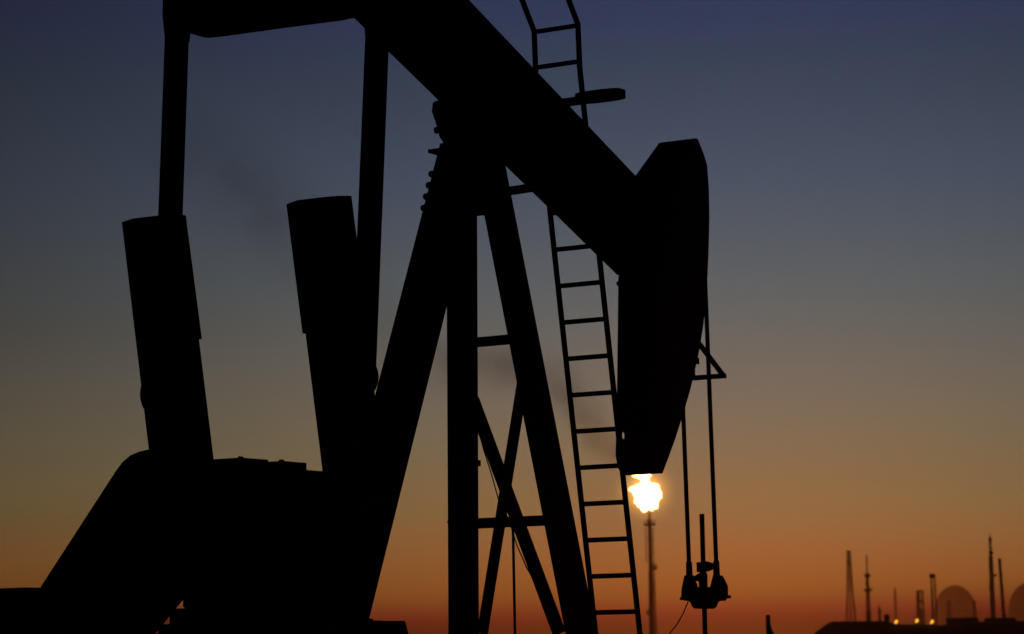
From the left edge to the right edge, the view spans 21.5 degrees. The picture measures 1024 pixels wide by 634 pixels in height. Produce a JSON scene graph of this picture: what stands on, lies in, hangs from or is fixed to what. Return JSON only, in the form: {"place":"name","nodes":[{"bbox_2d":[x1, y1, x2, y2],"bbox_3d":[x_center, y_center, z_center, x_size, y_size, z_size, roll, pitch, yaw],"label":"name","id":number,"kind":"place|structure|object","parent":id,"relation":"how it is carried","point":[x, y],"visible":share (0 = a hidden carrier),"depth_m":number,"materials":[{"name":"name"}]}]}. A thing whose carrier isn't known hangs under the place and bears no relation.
{"place":"outdoors","nodes":[
{"label":"outdoors","id":0,"kind":"place"},
{"bbox_2d":[0,0,1023,633],"label":"sky","id":1,"kind":"structure","parent":0,"point":[864,158],"materials":[{"name":"blue"}]},
{"bbox_2d":[846,551,855,620],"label":"lattice tower","id":2,"kind":"structure","parent":0,"point":[849,564],"depth_m":895.24,"materials":[{"name":"metal"}]},
{"bbox_3d":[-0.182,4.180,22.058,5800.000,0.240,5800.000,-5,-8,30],"label":"ground","id":3,"kind":"structure","parent":0,"visible":0},
{"bbox_2d":[0,0,730,633],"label":"pumpjack","id":4,"kind":"object","parent":3,"relation":"on","point":[178,514],"visible":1,"depth_m":21.34,"materials":[{"name":"black paint"}]},
{"bbox_2d":[669,601,688,633],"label":"signal cable","id":5,"kind":"object","parent":4,"relation":"hanging from","point":[680,617],"visible":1,"depth_m":25.84,"materials":[{"name":"metal"}]},
{"bbox_2d":[644,509,656,633],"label":"flare stack","id":6,"kind":"object","parent":3,"relation":"on","point":[651,579],"visible":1,"depth_m":596.96,"materials":[{"name":"metal"}]},
{"bbox_2d":[629,474,661,511],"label":"flame","id":7,"kind":"object","parent":6,"relation":"on","point":[647,496],"visible":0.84,"depth_m":597.96,"materials":[{"name":"white"}]},
{"bbox_2d":[693,514,712,633],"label":"polished rod","id":8,"kind":"object","parent":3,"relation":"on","point":[704,566],"visible":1,"depth_m":25.72,"materials":[{"name":"metal"}]},
{"bbox_2d":[766,615,773,633],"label":"marker post","id":9,"kind":"object","parent":3,"relation":"on","point":[769,630],"visible":1,"depth_m":61.55,"materials":[{"name":"metal"}]},
{"bbox_2d":[864,555,872,620],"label":"mast","id":10,"kind":"object","parent":3,"relation":"on","point":[867,590],"visible":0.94,"depth_m":556.71,"materials":[{"name":"metal"}]},
{"bbox_2d":[877,605,881,620],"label":"column","id":11,"kind":"structure","parent":3,"relation":"on","point":[879,612],"depth_m":695.32,"materials":[{"name":"metal"}]},
{"bbox_2d":[884,614,889,621],"bbox_3d":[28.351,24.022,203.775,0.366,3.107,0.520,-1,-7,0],"label":"hut","id":12,"kind":"object","parent":3,"relation":"on","point":[886,617],"visible":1,"depth_m":203.68,"materials":[{"name":"black"}]},
{"bbox_2d":[894,586,896,620],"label":"chimney","id":13,"kind":"object","parent":3,"relation":"on","point":[895,605],"visible":0.8,"depth_m":1490.88,"materials":[{"name":"metal"}]},
{"bbox_2d":[814,621,1023,633],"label":"embankment","id":14,"kind":"structure","parent":3,"relation":"on","point":[886,627],"depth_m":186.93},
{"bbox_2d":[916,590,925,624],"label":"process tower","id":15,"kind":"structure","parent":3,"relation":"on","point":[920,613],"depth_m":1092.41,"materials":[{"name":"metal"}]},
{"bbox_2d":[929,574,936,624],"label":"mast","id":16,"kind":"object","parent":3,"relation":"on","point":[931,576],"visible":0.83,"depth_m":328.07,"materials":[{"name":"metal"}]},
{"bbox_2d":[946,600,951,617],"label":"column","id":17,"kind":"structure","parent":3,"relation":"on","point":[948,608],"depth_m":1489.91,"materials":[{"name":"metal"}]},
{"bbox_2d":[934,585,976,624],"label":"domed tank","id":18,"kind":"object","parent":3,"relation":"on","point":[960,598],"visible":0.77,"depth_m":2570.56,"materials":[{"name":"metal"}]},
{"bbox_2d":[945,617,978,623],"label":"shed","id":19,"kind":"structure","parent":3,"relation":"on","point":[958,619],"depth_m":213.95,"materials":[{"name":"black"}]},
{"bbox_2d":[973,600,976,616],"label":"column","id":20,"kind":"structure","parent":3,"relation":"on","point":[974,608],"depth_m":1291.50,"materials":[{"name":"metal"}]},
{"bbox_2d":[988,535,996,617],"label":"mast","id":21,"kind":"object","parent":3,"relation":"on","point":[992,575],"visible":0.87,"depth_m":268.57,"materials":[{"name":"metal"}]},
{"bbox_2d":[984,617,1015,620],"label":"shed","id":22,"kind":"structure","parent":3,"relation":"on","point":[1001,619],"depth_m":213.59,"materials":[{"name":"black"}]},
{"bbox_2d":[998,558,1005,617],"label":"leaning boom","id":23,"kind":"object","parent":3,"relation":"on","point":[1001,588],"visible":0.8,"depth_m":268.50,"materials":[{"name":"metal"}]},
{"bbox_2d":[1008,584,1023,620],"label":"domed tank","id":24,"kind":"object","parent":3,"relation":"on","point":[1016,607],"visible":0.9,"depth_m":2573.22,"materials":[{"name":"metal"}]}
]}

